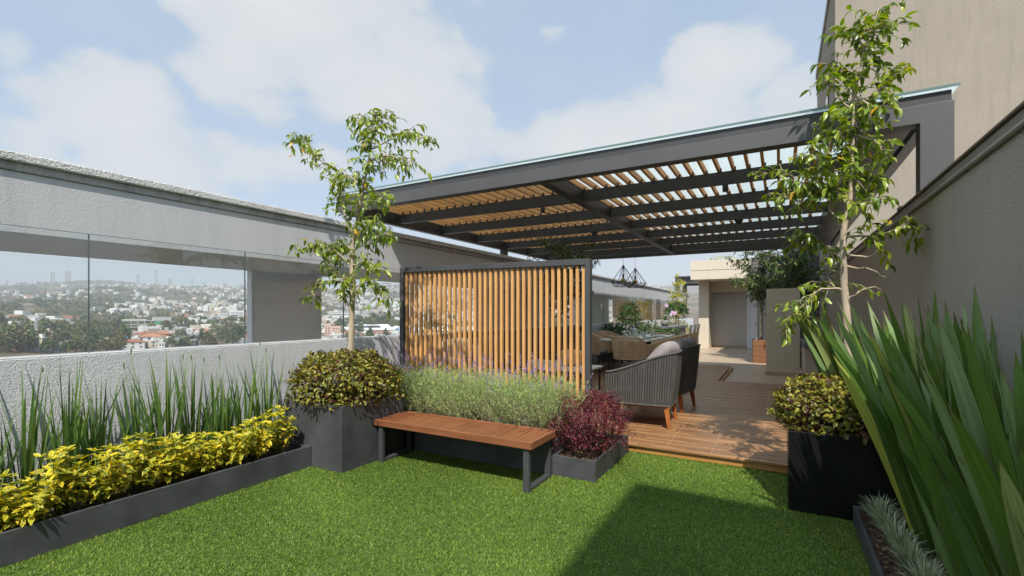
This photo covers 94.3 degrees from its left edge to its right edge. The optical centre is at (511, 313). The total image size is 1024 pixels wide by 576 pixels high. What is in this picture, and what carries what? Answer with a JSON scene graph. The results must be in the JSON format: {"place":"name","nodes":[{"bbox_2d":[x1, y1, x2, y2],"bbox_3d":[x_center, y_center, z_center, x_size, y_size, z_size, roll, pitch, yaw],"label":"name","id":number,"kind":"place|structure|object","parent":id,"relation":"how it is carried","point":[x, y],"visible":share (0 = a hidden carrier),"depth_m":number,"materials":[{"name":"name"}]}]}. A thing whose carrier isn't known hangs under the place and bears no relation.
{"place":"outdoors","nodes":[
{"label":"outdoors","id":0,"kind":"place"},
{"bbox_2d":[0,281,698,356],"bbox_3d":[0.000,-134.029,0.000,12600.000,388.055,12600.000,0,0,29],"label":"terrain","id":1,"kind":"structure","parent":0,"point":[693,304],"depth_m":1540.59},
{"bbox_2d":[0,328,17,351],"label":"broadleaf tree","id":2,"kind":"object","parent":1,"relation":"on","point":[7,335],"visible":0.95,"depth_m":372.67,"materials":[{"name":"green plant"}]},
{"bbox_2d":[0,327,40,351],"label":"broadleaf tree","id":3,"kind":"object","parent":1,"relation":"on","point":[17,332],"visible":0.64,"depth_m":380.79,"materials":[{"name":"green plant"}]},
{"bbox_2d":[16,324,36,352],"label":"broadleaf tree","id":4,"kind":"object","parent":1,"relation":"on","point":[28,333],"visible":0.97,"depth_m":384.84,"materials":[{"name":"green plant"}]},
{"bbox_2d":[69,323,99,337],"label":"broadleaf tree","id":5,"kind":"object","parent":1,"relation":"on","point":[80,330],"visible":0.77,"depth_m":446.95,"materials":[{"name":"green plant"}]},
{"bbox_2d":[122,338,144,349],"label":"house","id":6,"kind":"structure","parent":1,"relation":"on","point":[136,343],"depth_m":441.06,"materials":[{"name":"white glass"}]},
{"bbox_2d":[121,317,189,330],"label":"building","id":7,"kind":"structure","parent":1,"relation":"on","point":[134,328],"depth_m":629.84,"materials":[{"name":"grey concrete"}]},
{"bbox_2d":[199,331,217,344],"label":"broadleaf tree","id":8,"kind":"object","parent":1,"relation":"on","point":[209,337],"visible":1,"depth_m":470.50,"materials":[{"name":"green plant"}]},
{"bbox_2d":[0,279,660,333],"bbox_3d":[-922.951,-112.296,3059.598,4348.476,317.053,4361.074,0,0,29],"label":"distant trees","id":9,"kind":"object","parent":1,"relation":"on","point":[6,306],"visible":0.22,"depth_m":1130.25,"materials":[{"name":"green plant"}]},
{"bbox_2d":[0,280,665,342],"bbox_3d":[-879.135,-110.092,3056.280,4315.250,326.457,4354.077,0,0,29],"label":"distant houses","id":10,"kind":"structure","parent":1,"relation":"on","point":[223,312],"depth_m":1226.32,"materials":[{"name":"white"}]},
{"bbox_2d":[324,323,344,336],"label":"pink building","id":11,"kind":"structure","parent":1,"relation":"on","point":[329,328],"depth_m":655.52,"materials":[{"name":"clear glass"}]},
{"bbox_2d":[342,324,409,333],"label":"factory hall","id":12,"kind":"structure","parent":1,"relation":"on","point":[381,327],"depth_m":724.51,"materials":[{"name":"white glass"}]},
{"bbox_2d":[0,0,826,287],"label":"sky","id":13,"kind":"structure","parent":0,"point":[201,95],"materials":[{"name":"blue"}]},
{"bbox_2d":[0,448,870,575],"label":"lawn","id":14,"kind":"structure","parent":0,"point":[409,548],"depth_m":3.25,"materials":[{"name":"green plant"}]},
{"bbox_2d":[285,391,403,472],"bbox_3d":[-1.747,1.188,5.004,0.840,0.623,0.840,0,0,29],"label":"tall planter","id":15,"kind":"object","parent":14,"relation":"on","point":[342,439],"visible":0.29,"depth_m":4.63,"materials":[{"name":"grey concrete"}]},
{"bbox_2d":[284,347,406,410],"bbox_3d":[-1.748,0.648,4.997,1.161,0.591,1.138,0,0,29],"label":"shrub","id":16,"kind":"object","parent":15,"relation":"on","point":[357,379],"visible":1,"depth_m":4.74,"materials":[{"name":"green plant"}]},
{"bbox_2d":[282,108,438,371],"bbox_3d":[-1.737,-0.751,4.978,2.738,2.826,0.663,0,0,44],"label":"ficus tree","id":17,"kind":"object","parent":15,"relation":"in","point":[359,181],"visible":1,"depth_m":4.79,"materials":[{"name":"green plant"}]},
{"bbox_2d":[374,411,555,492],"bbox_3d":[-0.493,1.284,4.557,1.776,0.429,0.490,0,0,29],"label":"garden bench","id":18,"kind":"object","parent":14,"relation":"on","point":[527,440],"visible":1,"depth_m":4.39,"materials":[{"name":"brown wood"}]},
{"bbox_2d":[404,411,574,474],"bbox_3d":[-0.693,1.347,5.328,2.758,0.305,0.600,0,0,29],"label":"lavender planter","id":19,"kind":"object","parent":14,"relation":"on","point":[506,456],"depth_m":4.77,"materials":[{"name":"dark grey painted metal"},{"name":"soil"}]},
{"bbox_2d":[382,350,434,411],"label":"lavender bush","id":20,"kind":"object","parent":19,"relation":"on","point":[404,386],"visible":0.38,"depth_m":5.41,"materials":[{"name":"green plant"}]},
{"bbox_2d":[390,351,448,413],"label":"lavender bush","id":21,"kind":"object","parent":19,"relation":"on","point":[417,406],"visible":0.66,"depth_m":5.27,"materials":[{"name":"green plant"}]},
{"bbox_2d":[403,348,471,414],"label":"lavender bush","id":22,"kind":"object","parent":19,"relation":"on","point":[444,371],"visible":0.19,"depth_m":5.52,"materials":[{"name":"green plant"}]},
{"bbox_2d":[408,350,479,417],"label":"lavender bush","id":23,"kind":"object","parent":19,"relation":"on","point":[440,405],"visible":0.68,"depth_m":5.14,"materials":[{"name":"green plant"}]},
{"bbox_2d":[423,353,500,419],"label":"lavender bush","id":24,"kind":"object","parent":19,"relation":"on","point":[456,406],"visible":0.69,"depth_m":4.99,"materials":[{"name":"green plant"}]},
{"bbox_2d":[433,352,492,418],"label":"lavender bush","id":25,"kind":"object","parent":19,"relation":"on","point":[459,378],"visible":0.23,"depth_m":5.35,"materials":[{"name":"green plant"}]},
{"bbox_2d":[450,354,514,419],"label":"lavender bush","id":26,"kind":"object","parent":19,"relation":"on","point":[485,374],"visible":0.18,"depth_m":5.18,"materials":[{"name":"green plant"}]},
{"bbox_2d":[446,353,528,422],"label":"lavender bush","id":27,"kind":"object","parent":19,"relation":"on","point":[483,412],"visible":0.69,"depth_m":4.85,"materials":[{"name":"green plant"}]},
{"bbox_2d":[475,353,541,424],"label":"lavender bush","id":28,"kind":"object","parent":19,"relation":"on","point":[507,385],"visible":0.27,"depth_m":5.07,"materials":[{"name":"green plant"}]},
{"bbox_2d":[472,354,554,426],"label":"lavender bush","id":29,"kind":"object","parent":19,"relation":"on","point":[513,414],"visible":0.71,"depth_m":4.70,"materials":[{"name":"green plant"}]},
{"bbox_2d":[492,355,578,424],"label":"lavender bush","id":30,"kind":"object","parent":19,"relation":"on","point":[535,378],"visible":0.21,"depth_m":4.95,"materials":[{"name":"green plant"}]},
{"bbox_2d":[499,360,585,429],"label":"lavender bush","id":31,"kind":"object","parent":19,"relation":"on","point":[542,420],"visible":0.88,"depth_m":4.57,"materials":[{"name":"green plant"}]},
{"bbox_2d":[521,354,596,435],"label":"lavender bush","id":32,"kind":"object","parent":19,"relation":"on","point":[565,387],"visible":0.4,"depth_m":4.78,"materials":[{"name":"green plant"}]},
{"bbox_2d":[400,258,591,435],"bbox_3d":[-0.282,0.459,5.607,2.473,2.083,0.100,0,0,24],"label":"slatted screen","id":33,"kind":"object","parent":14,"relation":"on","point":[586,264],"visible":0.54,"depth_m":5.54,"materials":[{"name":"wood"}]},
{"bbox_2d":[552,431,627,481],"bbox_3d":[0.810,1.405,4.747,0.418,0.188,1.035,0,0,29],"label":"planter","id":34,"kind":"object","parent":14,"relation":"on","point":[590,466],"visible":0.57,"depth_m":4.38,"materials":[{"name":"grey concrete"},{"name":"bark soil"}]},
{"bbox_2d":[545,388,636,455],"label":"burgundy shrub","id":35,"kind":"object","parent":34,"relation":"in","point":[590,422],"visible":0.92,"depth_m":4.49,"materials":[{"name":"red plant"}]},
{"bbox_2d":[418,335,527,386],"bbox_3d":[-0.513,0.890,7.518,0.840,1.026,2.032,0,0,29],"label":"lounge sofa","id":36,"kind":"object","parent":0,"point":[477,357],"visible":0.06,"depth_m":7.69,"materials":[{"name":"grey fabric"}]},
{"bbox_2d":[628,338,785,474],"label":"roof slab","id":37,"kind":"structure","parent":0,"point":[701,461],"depth_m":4.87,"materials":[{"name":"grey concrete"}]},
{"bbox_2d":[0,441,310,567],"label":"planter","id":38,"kind":"object","parent":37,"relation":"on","point":[79,522],"visible":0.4,"depth_m":3.41,"materials":[{"name":"dark grey concrete"},{"name":"bark soil"}]},
{"bbox_2d":[0,402,38,487],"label":"iris clump","id":39,"kind":"object","parent":38,"relation":"on","point":[13,458],"visible":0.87,"depth_m":3.17,"materials":[{"name":"green plant"}]},
{"bbox_2d":[0,477,64,531],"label":"yellow shrub","id":40,"kind":"object","parent":38,"relation":"on","point":[22,511],"visible":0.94,"depth_m":2.91,"materials":[{"name":"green plant"}]},
{"bbox_2d":[0,361,97,506],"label":"iris clump","id":41,"kind":"object","parent":38,"relation":"on","point":[27,463],"visible":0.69,"depth_m":3.24,"materials":[{"name":"green plant"}]},
{"bbox_2d":[24,445,90,515],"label":"yellow shrub","id":42,"kind":"object","parent":38,"relation":"on","point":[57,471],"visible":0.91,"depth_m":3.12,"materials":[{"name":"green plant"}]},
{"bbox_2d":[39,376,130,497],"bbox_3d":[-3.138,0.902,3.546,0.353,0.898,0.544,0,0,29],"label":"iris clump","id":43,"kind":"object","parent":38,"relation":"on","point":[100,442],"visible":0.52,"depth_m":3.52,"materials":[{"name":"green plant"}]},
{"bbox_2d":[41,356,129,502],"bbox_3d":[-3.087,0.817,3.375,0.390,1.068,0.516,0,0,-5],"label":"iris clump","id":44,"kind":"object","parent":38,"relation":"on","point":[66,438],"visible":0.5,"depth_m":3.37,"materials":[{"name":"green plant"}]},
{"bbox_2d":[66,443,139,505],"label":"yellow shrub","id":45,"kind":"object","parent":38,"relation":"on","point":[105,476],"visible":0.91,"depth_m":3.29,"materials":[{"name":"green plant"}]},
{"bbox_2d":[103,432,168,494],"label":"yellow shrub","id":46,"kind":"object","parent":38,"relation":"on","point":[141,474],"visible":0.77,"depth_m":3.53,"materials":[{"name":"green plant"}]},
{"bbox_2d":[98,347,197,483],"bbox_3d":[-2.950,0.808,3.850,0.413,1.086,0.670,0,0,29],"label":"iris clump","id":47,"kind":"object","parent":38,"relation":"on","point":[136,426],"visible":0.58,"depth_m":3.75,"materials":[{"name":"green plant"}]},
{"bbox_2d":[126,353,199,477],"bbox_3d":[-2.871,0.808,3.877,0.356,1.086,0.598,0,0,29],"label":"iris clump","id":48,"kind":"object","parent":38,"relation":"on","point":[160,429],"visible":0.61,"depth_m":3.86,"materials":[{"name":"green plant"}]},
{"bbox_2d":[141,431,202,485],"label":"yellow shrub","id":49,"kind":"object","parent":38,"relation":"on","point":[169,474],"visible":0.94,"depth_m":3.67,"materials":[{"name":"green plant"}]},
{"bbox_2d":[147,357,222,459],"bbox_3d":[-2.837,0.842,4.163,0.539,1.018,0.437,0,0,-32],"label":"iris clump","id":50,"kind":"object","parent":38,"relation":"on","point":[186,426],"visible":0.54,"depth_m":4.16,"materials":[{"name":"green plant"}]},
{"bbox_2d":[173,432,229,476],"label":"yellow shrub","id":51,"kind":"object","parent":38,"relation":"on","point":[202,465],"visible":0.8,"depth_m":3.88,"materials":[{"name":"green plant"}]},
{"bbox_2d":[201,354,247,449],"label":"iris clump","id":52,"kind":"object","parent":38,"relation":"on","point":[220,417],"visible":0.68,"depth_m":4.28,"materials":[{"name":"green plant"}]},
{"bbox_2d":[202,427,250,468],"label":"yellow shrub","id":53,"kind":"object","parent":38,"relation":"on","point":[234,456],"visible":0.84,"depth_m":4.05,"materials":[{"name":"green plant"}]},
{"bbox_2d":[210,342,279,433],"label":"iris clump","id":54,"kind":"object","parent":38,"relation":"on","point":[250,409],"visible":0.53,"depth_m":4.48,"materials":[{"name":"green plant"}]},
{"bbox_2d":[229,418,274,461],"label":"yellow shrub","id":55,"kind":"object","parent":38,"relation":"on","point":[257,446],"visible":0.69,"depth_m":4.27,"materials":[{"name":"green plant"}]},
{"bbox_2d":[234,345,301,448],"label":"iris clump","id":56,"kind":"object","parent":38,"relation":"on","point":[264,407],"visible":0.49,"depth_m":4.69,"materials":[{"name":"green plant"}]},
{"bbox_2d":[253,405,296,455],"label":"yellow shrub","id":57,"kind":"object","parent":38,"relation":"on","point":[277,440],"visible":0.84,"depth_m":4.48,"materials":[{"name":"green plant"}]},
{"bbox_2d":[0,318,692,496],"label":"parapet wall","id":58,"kind":"structure","parent":37,"relation":"on","point":[109,365],"depth_m":4.00,"materials":[{"name":"grey paint"}]},
{"bbox_2d":[3,224,686,357],"bbox_3d":[2.535,-0.157,14.183,0.012,0.940,31.390,0,0,29],"label":"glass balustrade","id":59,"kind":"object","parent":58,"relation":"on","point":[244,286],"visible":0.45,"depth_m":4.32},
{"bbox_2d":[409,325,581,377],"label":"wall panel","id":60,"kind":"structure","parent":58,"relation":"attached to","point":[574,334],"depth_m":10.18,"materials":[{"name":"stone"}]},
{"bbox_2d":[629,367,786,472],"bbox_3d":[4.463,1.467,8.396,2.385,0.066,8.790,0,0,29],"label":"deck riser","id":61,"kind":"object","parent":37,"relation":"on","point":[766,467],"visible":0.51,"depth_m":4.76,"materials":[{"name":"brown wood"}]},
{"bbox_2d":[520,360,787,466],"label":"deck","id":62,"kind":"structure","parent":61,"relation":"on","point":[744,423],"depth_m":6.09,"materials":[{"name":"brown wood"}]},
{"bbox_2d":[543,354,581,378],"bbox_3d":[1.132,1.171,10.556,0.700,0.463,0.700,0,0,29],"label":"square planter","id":63,"kind":"object","parent":62,"relation":"on","point":[574,373],"visible":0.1,"depth_m":10.32,"materials":[{"name":"grey"}]},
{"bbox_2d":[527,236,600,349],"bbox_3d":[1.198,-0.357,10.530,1.488,2.718,1.216,0,0,29],"label":"ficus tree","id":64,"kind":"object","parent":63,"relation":"in","point":[554,248],"visible":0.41,"depth_m":10.52,"materials":[{"name":"green plant"}]},
{"bbox_2d":[532,362,602,391],"bbox_3d":[0.876,1.171,8.403,1.230,0.465,0.900,0,0,29],"label":"coffee table","id":65,"kind":"object","parent":62,"relation":"on","point":[595,367],"visible":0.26,"depth_m":8.33,"materials":[{"name":"white stone"}]},
{"bbox_2d":[561,343,581,365],"bbox_3d":[1.073,0.738,8.579,0.440,0.400,0.437,0,0,29],"label":"gourd lantern","id":66,"kind":"object","parent":65,"relation":"on","point":[574,353],"visible":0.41,"depth_m":8.44,"materials":[{"name":"beige"}]},
{"bbox_2d":[580,333,610,372],"bbox_3d":[1.947,0.947,11.476,0.704,0.918,0.678,0,0,35],"label":"dining chair","id":67,"kind":"object","parent":62,"relation":"on","point":[599,348],"visible":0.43,"depth_m":11.43,"materials":[{"name":"beige wicker"}]},
{"bbox_2d":[611,336,647,368],"bbox_3d":[2.472,0.947,10.084,0.678,0.918,0.704,0,0,31],"label":"dining chair","id":68,"kind":"object","parent":62,"relation":"on","point":[625,355],"visible":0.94,"depth_m":9.83,"materials":[{"name":"beige wicker"}]},
{"bbox_2d":[599,334,674,361],"bbox_3d":[3.214,1.002,11.907,1.100,0.803,3.100,0,0,29],"label":"dining table","id":69,"kind":"object","parent":62,"relation":"on","point":[648,342],"visible":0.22,"depth_m":11.20,"materials":[{"name":"grey stone"}]},
{"bbox_2d":[604,341,683,428],"bbox_3d":[1.728,0.881,6.187,0.921,1.046,0.802,0,0,25],"label":"lounge armchair","id":70,"kind":"object","parent":62,"relation":"on","point":[652,380],"visible":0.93,"depth_m":5.82,"materials":[{"name":"grey wicker"}]},
{"bbox_2d":[647,335,681,356],"bbox_3d":[3.367,0.947,10.444,0.704,0.918,0.678,0,0,26],"label":"dining chair","id":71,"kind":"object","parent":62,"relation":"on","point":[653,346],"visible":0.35,"depth_m":10.20,"materials":[{"name":"beige wicker"}]},
{"bbox_2d":[628,337,700,412],"bbox_3d":[2.298,0.881,7.157,0.921,1.046,0.802,0,0,35],"label":"lounge armchair","id":72,"kind":"object","parent":62,"relation":"on","point":[689,366],"visible":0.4,"depth_m":6.75,"materials":[{"name":"grey wicker"}]},
{"bbox_3d":[4.526,1.297,6.747,0.655,0.213,5.000,0,0,29],"label":"wall planter","id":73,"kind":"object","parent":62,"relation":"on","visible":0},
{"bbox_2d":[794,308,829,377],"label":"flax clump","id":74,"kind":"object","parent":73,"relation":"in","point":[804,329],"visible":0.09,"depth_m":6.09,"materials":[{"name":"green plant"}]},
{"bbox_2d":[802,306,869,411],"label":"flax clump","id":75,"kind":"object","parent":73,"relation":"in","point":[825,348],"visible":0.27,"depth_m":4.98,"materials":[{"name":"green plant"}]},
{"bbox_2d":[787,413,902,520],"bbox_3d":[2.699,1.193,3.782,0.874,0.612,0.880,0,0,29],"label":"gloss planter","id":76,"kind":"object","parent":37,"relation":"on","point":[835,475],"visible":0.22,"depth_m":3.48,"materials":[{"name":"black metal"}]},
{"bbox_2d":[766,370,868,444],"bbox_3d":[2.681,0.698,3.793,1.138,0.496,1.054,0,0,29],"label":"clipped hedge","id":77,"kind":"object","parent":76,"relation":"on","point":[830,393],"visible":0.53,"depth_m":3.65,"materials":[{"name":"green plant"}]},
{"bbox_2d":[747,0,928,404],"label":"ficus tree","id":78,"kind":"object","parent":76,"relation":"in","point":[850,151],"visible":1,"depth_m":3.70,"materials":[{"name":"green plant"}]},
{"bbox_2d":[853,505,947,575],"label":"planter","id":79,"kind":"object","parent":37,"relation":"on","point":[878,557],"visible":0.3,"depth_m":2.83,"materials":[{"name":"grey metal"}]},
{"bbox_2d":[817,291,962,563],"bbox_3d":[2.355,0.624,2.999,0.755,1.545,1.337,0,0,29],"label":"flax clump","id":80,"kind":"object","parent":79,"relation":"on","point":[858,372],"visible":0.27,"depth_m":2.80,"materials":[{"name":"green plant"}]},
{"bbox_2d":[867,284,1014,575],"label":"flax clump","id":81,"kind":"object","parent":79,"relation":"on","point":[925,478],"visible":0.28,"depth_m":2.17,"materials":[{"name":"green plant"}]},
{"bbox_2d":[859,307,1023,575],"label":"flax clump","id":82,"kind":"object","parent":79,"relation":"on","point":[986,511],"visible":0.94,"depth_m":1.60,"materials":[{"name":"green plant"}]},
{"bbox_2d":[827,101,1023,396],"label":"garden wall","id":83,"kind":"structure","parent":37,"relation":"on","point":[967,206],"depth_m":2.85,"materials":[{"name":"beige paint"}]},
{"bbox_2d":[332,82,960,260],"bbox_3d":[2.439,-1.371,9.087,7.130,0.845,8.375,0,0,29],"label":"pergola","id":84,"kind":"object","parent":83,"relation":"on","point":[664,195],"visible":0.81,"depth_m":6.51,"materials":[{"name":"grey paint"}]},
{"bbox_2d":[611,248,634,286],"bbox_3d":[2.635,-1.083,11.246,0.536,0.922,0.538,0,0,7],"label":"pendant lamp","id":85,"kind":"object","parent":84,"relation":"hanging from","point":[623,280],"visible":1,"depth_m":11.22,"materials":[{"name":"black metal"}]},
{"bbox_2d":[698,347,800,384],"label":"tile floor","id":86,"kind":"structure","parent":0,"point":[739,361],"depth_m":13.84,"materials":[{"name":"beige tile"}]},
{"bbox_2d":[600,342,639,361],"bbox_3d":[4.269,1.199,14.642,2.150,0.598,3.300,0,0,29],"label":"trough planter","id":87,"kind":"object","parent":86,"relation":"on","point":[605,359],"visible":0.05,"depth_m":13.64,"materials":[{"name":"grey"}]},
{"bbox_2d":[599,320,624,335],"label":"box shrub","id":88,"kind":"object","parent":87,"relation":"in","point":[616,329],"visible":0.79,"depth_m":13.84,"materials":[{"name":"green plant"}]},
{"bbox_2d":[615,299,643,334],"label":"box shrub","id":89,"kind":"object","parent":87,"relation":"in","point":[635,317],"visible":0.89,"depth_m":15.17,"materials":[{"name":"green plant"}]},
{"bbox_2d":[664,300,689,324],"bbox_3d":[6.834,0.508,19.781,1.092,2.085,1.066,0,0,29],"label":"topiary tree","id":90,"kind":"object","parent":86,"relation":"on","point":[672,306],"visible":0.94,"depth_m":19.60,"materials":[{"name":"green plant"}]},
{"bbox_2d":[667,271,691,322],"bbox_3d":[7.490,-0.194,21.350,1.070,3.390,1.095,0,0,16],"label":"vine tree","id":91,"kind":"object","parent":86,"relation":"on","point":[677,296],"visible":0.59,"depth_m":21.34,"materials":[{"name":"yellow plant"}]},
{"bbox_2d":[691,258,768,348],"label":"entrance block","id":92,"kind":"structure","parent":86,"relation":"on","point":[729,315],"depth_m":20.26,"materials":[{"name":"grey paint"}]},
{"bbox_2d":[749,293,756,347],"bbox_3d":[10.155,0.318,20.019,0.280,2.356,0.090,0,0,29],"label":"door","id":93,"kind":"structure","parent":92,"relation":"in","point":[752,310],"depth_m":20.02,"materials":[{"name":"metal"}]},
{"bbox_2d":[752,338,765,362],"bbox_3d":[7.615,1.141,14.534,0.455,0.713,0.660,0,0,29],"label":"wooden planter","id":94,"kind":"object","parent":86,"relation":"on","point":[758,350],"visible":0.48,"depth_m":14.28,"materials":[{"name":"brown wood"}]},
{"bbox_2d":[725,250,788,339],"bbox_3d":[7.541,-0.631,14.823,1.461,2.947,1.762,0,0,-8],"label":"ficus tree","id":95,"kind":"object","parent":94,"relation":"in","point":[759,278],"visible":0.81,"depth_m":14.57,"materials":[{"name":"green plant"}]},
{"bbox_2d":[765,288,818,376],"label":"barbecue wall","id":96,"kind":"structure","parent":86,"relation":"on","point":[783,360],"depth_m":11.35,"materials":[{"name":"beige paint"}]},
{"bbox_2d":[768,248,818,349],"bbox_3d":[9.875,-0.800,16.744,1.430,4.600,2.930,0,0,29],"label":"ficus tree","id":97,"kind":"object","parent":86,"relation":"on","point":[816,314],"depth_m":15.28,"materials":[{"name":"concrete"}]},
{"bbox_2d":[857,494,900,522],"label":"silver grass","id":98,"kind":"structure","parent":0,"point":[879,504],"depth_m":3.19,"materials":[{"name":"plant"}]},
{"bbox_2d":[866,504,909,534],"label":"silver grass","id":99,"kind":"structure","parent":0,"point":[882,517],"depth_m":3.00,"materials":[{"name":"plant"}]},
{"bbox_2d":[873,510,928,552],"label":"silver grass","id":100,"kind":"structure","parent":0,"point":[892,533],"depth_m":2.78,"materials":[{"name":"plant"}]},
{"bbox_2d":[883,532,942,574],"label":"silver grass","id":101,"kind":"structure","parent":0,"point":[909,550],"depth_m":2.56,"materials":[{"name":"plant"}]},
{"bbox_2d":[889,553,951,575],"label":"silver grass","id":102,"kind":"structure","parent":0,"point":[927,568],"depth_m":2.38,"materials":[{"name":"plant"}]},
{"bbox_3d":[10.663,32.775,11.781,21.000,61.450,59.000,0,0,29],"label":"apartment block","id":103,"kind":"object","parent":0,"visible":0},
{"bbox_2d":[0,149,686,342],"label":"concrete frame","id":104,"kind":"object","parent":103,"relation":"on","point":[36,192],"visible":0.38,"depth_m":5.07,"materials":[{"name":"white paint"}]},
{"bbox_2d":[613,300,664,321],"bbox_3d":[7.146,0.003,25.706,0.090,1.195,11.000,0,0,29],"label":"slatted fence","id":105,"kind":"object","parent":104,"relation":"attached to","point":[651,311],"visible":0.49,"depth_m":26.02,"materials":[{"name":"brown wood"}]},
{"bbox_2d":[675,276,698,318],"bbox_3d":[12.641,-0.150,30.298,3.750,4.300,3.200,0,0,29],"label":"pergola","id":106,"kind":"object","parent":103,"relation":"on","point":[689,281],"visible":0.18,"depth_m":29.90,"materials":[{"name":"grey paint"}]},
{"bbox_2d":[816,0,1023,333],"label":"tower house","id":107,"kind":"structure","parent":103,"relation":"on","point":[975,48],"depth_m":9.85,"materials":[{"name":"paint"}]},
{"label":"rear planter","id":108,"kind":"object","parent":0,"visible":0},
{"bbox_2d":[757,248,822,309],"bbox_3d":[7.888,-0.635,13.191,1.739,3.674,1.791,0,0,14],"label":"ficus tree","id":109,"kind":"object","parent":108,"relation":"in","point":[795,264],"visible":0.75,"depth_m":13.26,"materials":[{"name":"green plant"}]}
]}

